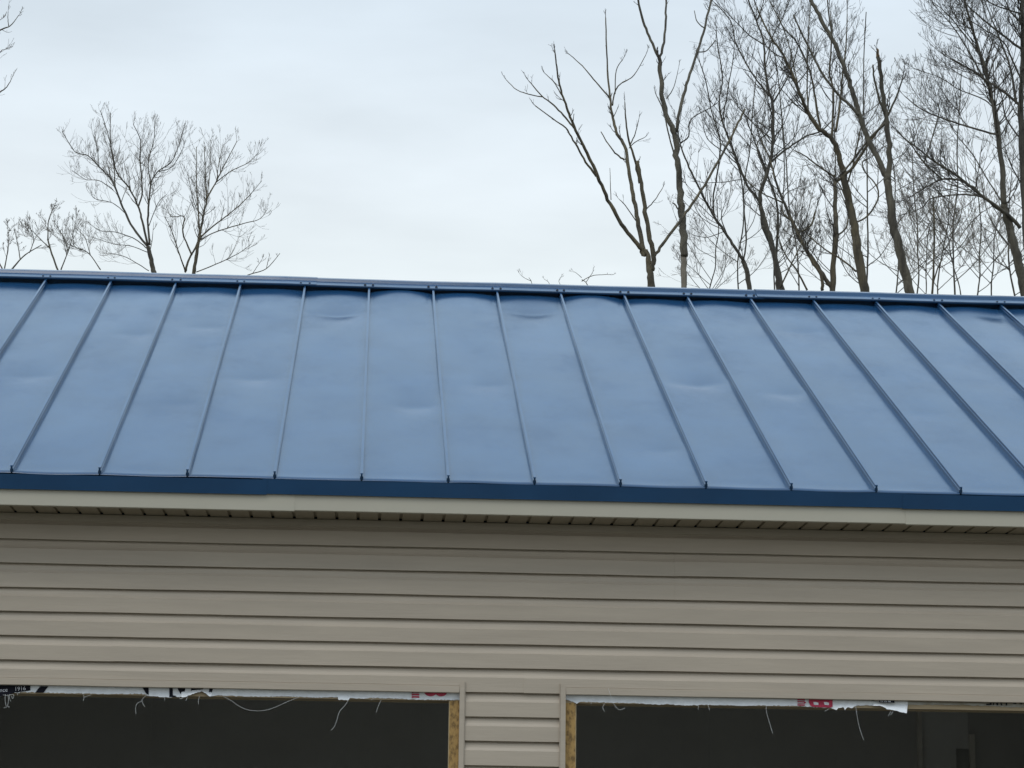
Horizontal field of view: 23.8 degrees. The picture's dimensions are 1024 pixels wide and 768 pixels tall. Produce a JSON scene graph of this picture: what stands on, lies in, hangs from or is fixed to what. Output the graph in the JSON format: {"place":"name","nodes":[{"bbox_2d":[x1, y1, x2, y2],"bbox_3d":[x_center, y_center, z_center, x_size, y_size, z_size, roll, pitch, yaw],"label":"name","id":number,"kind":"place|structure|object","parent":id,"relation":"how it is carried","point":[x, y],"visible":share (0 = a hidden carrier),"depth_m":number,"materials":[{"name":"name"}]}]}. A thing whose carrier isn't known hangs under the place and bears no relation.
{"place":"outdoors","nodes":[
{"label":"outdoors","id":0,"kind":"place"},
{"bbox_2d":[0,0,1023,295],"label":"sky","id":1,"kind":"structure","parent":0,"point":[399,146],"materials":[{"name":"white"}]},
{"label":"ground","id":2,"kind":"structure","parent":0,"visible":0},
{"bbox_2d":[0,5,22,94],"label":"bare tree","id":3,"kind":"object","parent":2,"relation":"on","point":[8,42],"visible":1,"depth_m":34.91,"materials":[{"name":"brown plant"}]},
{"bbox_2d":[0,215,55,268],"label":"bare tree","id":4,"kind":"object","parent":2,"relation":"on","point":[14,230],"visible":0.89,"depth_m":49.40,"materials":[{"name":"brown plant"}]},
{"bbox_2d":[11,198,100,269],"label":"bare tree","id":5,"kind":"object","parent":2,"relation":"on","point":[60,233],"visible":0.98,"depth_m":48.57,"materials":[{"name":"brown plant"}]},
{"bbox_2d":[58,102,196,272],"bbox_3d":[-6.874,2.682,41.529,2.926,15.858,1.440,-1,-12,7],"label":"bare tree","id":6,"kind":"object","parent":2,"relation":"on","point":[148,242],"visible":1,"depth_m":42.84,"materials":[{"name":"brown plant"}]},
{"bbox_2d":[154,125,280,273],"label":"bare tree","id":7,"kind":"object","parent":2,"relation":"on","point":[199,226],"visible":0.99,"depth_m":43.81,"materials":[{"name":"brown plant"}]},
{"bbox_2d":[248,253,279,274],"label":"bare tree","id":8,"kind":"object","parent":2,"relation":"on","point":[267,264],"visible":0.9,"depth_m":45.60,"materials":[{"name":"grey plant"}]},
{"bbox_2d":[0,269,1023,767],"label":"garage","id":9,"kind":"structure","parent":2,"relation":"on","point":[254,521],"depth_m":11.78,"materials":[{"name":"blue paint"}]},
{"bbox_2d":[956,749,968,767],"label":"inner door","id":10,"kind":"structure","parent":9,"relation":"in","point":[962,755],"depth_m":17.98,"materials":[{"name":"black"}]},
{"bbox_2d":[575,266,615,284],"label":"bare tree","id":11,"kind":"object","parent":2,"relation":"on","point":[594,275],"visible":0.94,"depth_m":73.94,"materials":[{"name":"grey plant"}]},
{"bbox_2d":[501,10,745,286],"bbox_3d":[1.523,1.600,32.121,3.300,14.148,1.296,7,-14,-28],"label":"bare tree","id":12,"kind":"object","parent":2,"relation":"on","point":[650,261],"visible":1,"depth_m":32.67,"materials":[{"name":"brown plant"}]},
{"bbox_2d":[634,0,715,287],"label":"bare tree","id":13,"kind":"object","parent":2,"relation":"on","point":[681,210],"visible":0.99,"depth_m":35.01,"materials":[{"name":"grey plant"}]},
{"bbox_2d":[653,160,754,288],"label":"slim tree","id":14,"kind":"object","parent":2,"relation":"on","point":[715,257],"visible":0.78,"depth_m":49.59,"materials":[{"name":"brown plant"}]},
{"bbox_2d":[661,44,772,289],"bbox_3d":[3.103,2.101,35.685,1.785,14.731,1.190,1,-12,-3],"label":"bare tree","id":15,"kind":"object","parent":2,"relation":"on","point":[747,272],"visible":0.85,"depth_m":36.90,"materials":[{"name":"brown plant"}]},
{"bbox_2d":[688,14,788,289],"bbox_3d":[3.755,1.792,36.815,2.235,15.836,1.408,1,-12,-3],"label":"bare tree","id":16,"kind":"object","parent":2,"relation":"on","point":[730,145],"visible":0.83,"depth_m":38.12,"materials":[{"name":"brown plant"}]},
{"bbox_2d":[688,57,790,288],"bbox_3d":[4.843,2.669,49.263,2.309,19.462,1.352,-10,-16,41],"label":"slim tree","id":17,"kind":"object","parent":2,"relation":"on","point":[727,58],"visible":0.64,"depth_m":50.63,"materials":[{"name":"brown plant"}]},
{"bbox_2d":[689,0,847,289],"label":"bare tree","id":18,"kind":"object","parent":2,"relation":"on","point":[768,231],"visible":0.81,"depth_m":36.27,"materials":[{"name":"brown plant"}]},
{"bbox_2d":[739,114,821,289],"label":"slim tree","id":19,"kind":"object","parent":2,"relation":"on","point":[801,204],"visible":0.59,"depth_m":48.34,"materials":[{"name":"brown plant"}]},
{"bbox_2d":[748,25,830,289],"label":"slim tree","id":20,"kind":"object","parent":2,"relation":"on","point":[798,283],"visible":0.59,"depth_m":52.98,"materials":[{"name":"brown plant"}]},
{"bbox_2d":[731,118,849,290],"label":"bare tree","id":21,"kind":"object","parent":2,"relation":"on","point":[831,283],"visible":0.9,"depth_m":33.87,"materials":[{"name":"brown plant"}]},
{"bbox_2d":[747,0,907,291],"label":"bare tree","id":22,"kind":"object","parent":2,"relation":"on","point":[858,253],"visible":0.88,"depth_m":31.92,"materials":[{"name":"brown plant"}]},
{"bbox_2d":[772,76,882,286],"bbox_3d":[5.860,2.686,45.191,2.520,17.713,1.400,7,-14,-27],"label":"slim tree","id":23,"kind":"object","parent":2,"relation":"on","point":[792,212],"visible":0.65,"depth_m":46.39,"materials":[{"name":"brown plant"}]},
{"bbox_2d":[793,0,914,292],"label":"bare tree","id":24,"kind":"object","parent":2,"relation":"on","point":[904,271],"visible":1,"depth_m":31.02,"materials":[{"name":"brown plant"}]},
{"bbox_2d":[809,12,918,283],"bbox_3d":[6.753,2.027,45.618,2.217,19.206,1.835,1,-12,-3],"label":"slim tree","id":25,"kind":"object","parent":2,"relation":"on","point":[828,224],"visible":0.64,"depth_m":46.98,"materials":[{"name":"brown plant"}]},
{"bbox_2d":[837,109,963,292],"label":"slim tree","id":26,"kind":"object","parent":2,"relation":"on","point":[914,262],"visible":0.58,"depth_m":45.38,"materials":[{"name":"brown plant"}]},
{"bbox_2d":[865,144,978,293],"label":"slim tree","id":27,"kind":"object","parent":2,"relation":"on","point":[912,216],"visible":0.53,"depth_m":51.95,"materials":[{"name":"brown plant"}]},
{"bbox_2d":[876,193,988,293],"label":"slim tree","id":28,"kind":"object","parent":2,"relation":"on","point":[906,248],"visible":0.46,"depth_m":50.32,"materials":[{"name":"brown plant"}]},
{"bbox_2d":[931,196,945,293],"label":"dead sapling","id":29,"kind":"object","parent":2,"relation":"on","point":[933,277],"visible":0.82,"depth_m":32.77,"materials":[{"name":"brown plant"}]},
{"bbox_2d":[896,150,985,293],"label":"slim tree","id":30,"kind":"object","parent":2,"relation":"on","point":[919,240],"visible":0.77,"depth_m":44.21,"materials":[{"name":"brown plant"}]},
{"bbox_2d":[865,0,1023,295],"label":"bare tree","id":31,"kind":"object","parent":2,"relation":"on","point":[1008,219],"visible":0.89,"depth_m":32.07,"materials":[{"name":"brown plant"}]},
{"bbox_2d":[903,173,986,294],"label":"slim tree","id":32,"kind":"object","parent":2,"relation":"on","point":[963,196],"visible":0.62,"depth_m":47.73,"materials":[{"name":"brown plant"}]},
{"bbox_2d":[896,55,1012,294],"bbox_3d":[9.235,2.667,50.063,2.559,19.915,1.514,-2,-13,12],"label":"slim tree","id":33,"kind":"object","parent":2,"relation":"on","point":[979,187],"visible":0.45,"depth_m":51.55,"materials":[{"name":"brown plant"}]},
{"bbox_2d":[916,130,1022,294],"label":"slim tree","id":34,"kind":"object","parent":2,"relation":"on","point":[981,231],"visible":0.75,"depth_m":43.94,"materials":[{"name":"brown plant"}]},
{"bbox_2d":[920,0,1023,248],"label":"bare tree","id":35,"kind":"object","parent":2,"relation":"on","point":[1020,91],"visible":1,"depth_m":30.18,"materials":[{"name":"brown plant"}]},
{"bbox_2d":[946,169,1023,294],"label":"slim tree","id":36,"kind":"object","parent":2,"relation":"on","point":[987,229],"visible":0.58,"depth_m":48.70,"materials":[{"name":"brown plant"}]},
{"bbox_2d":[963,53,1022,295],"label":"slim tree","id":37,"kind":"object","parent":2,"relation":"on","point":[988,217],"visible":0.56,"depth_m":53.85,"materials":[{"name":"brown plant"}]},
{"bbox_2d":[993,107,1023,264],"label":"slim tree","id":38,"kind":"object","parent":2,"relation":"on","point":[1008,182],"visible":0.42,"depth_m":49.70,"materials":[{"name":"brown plant"}]}
]}

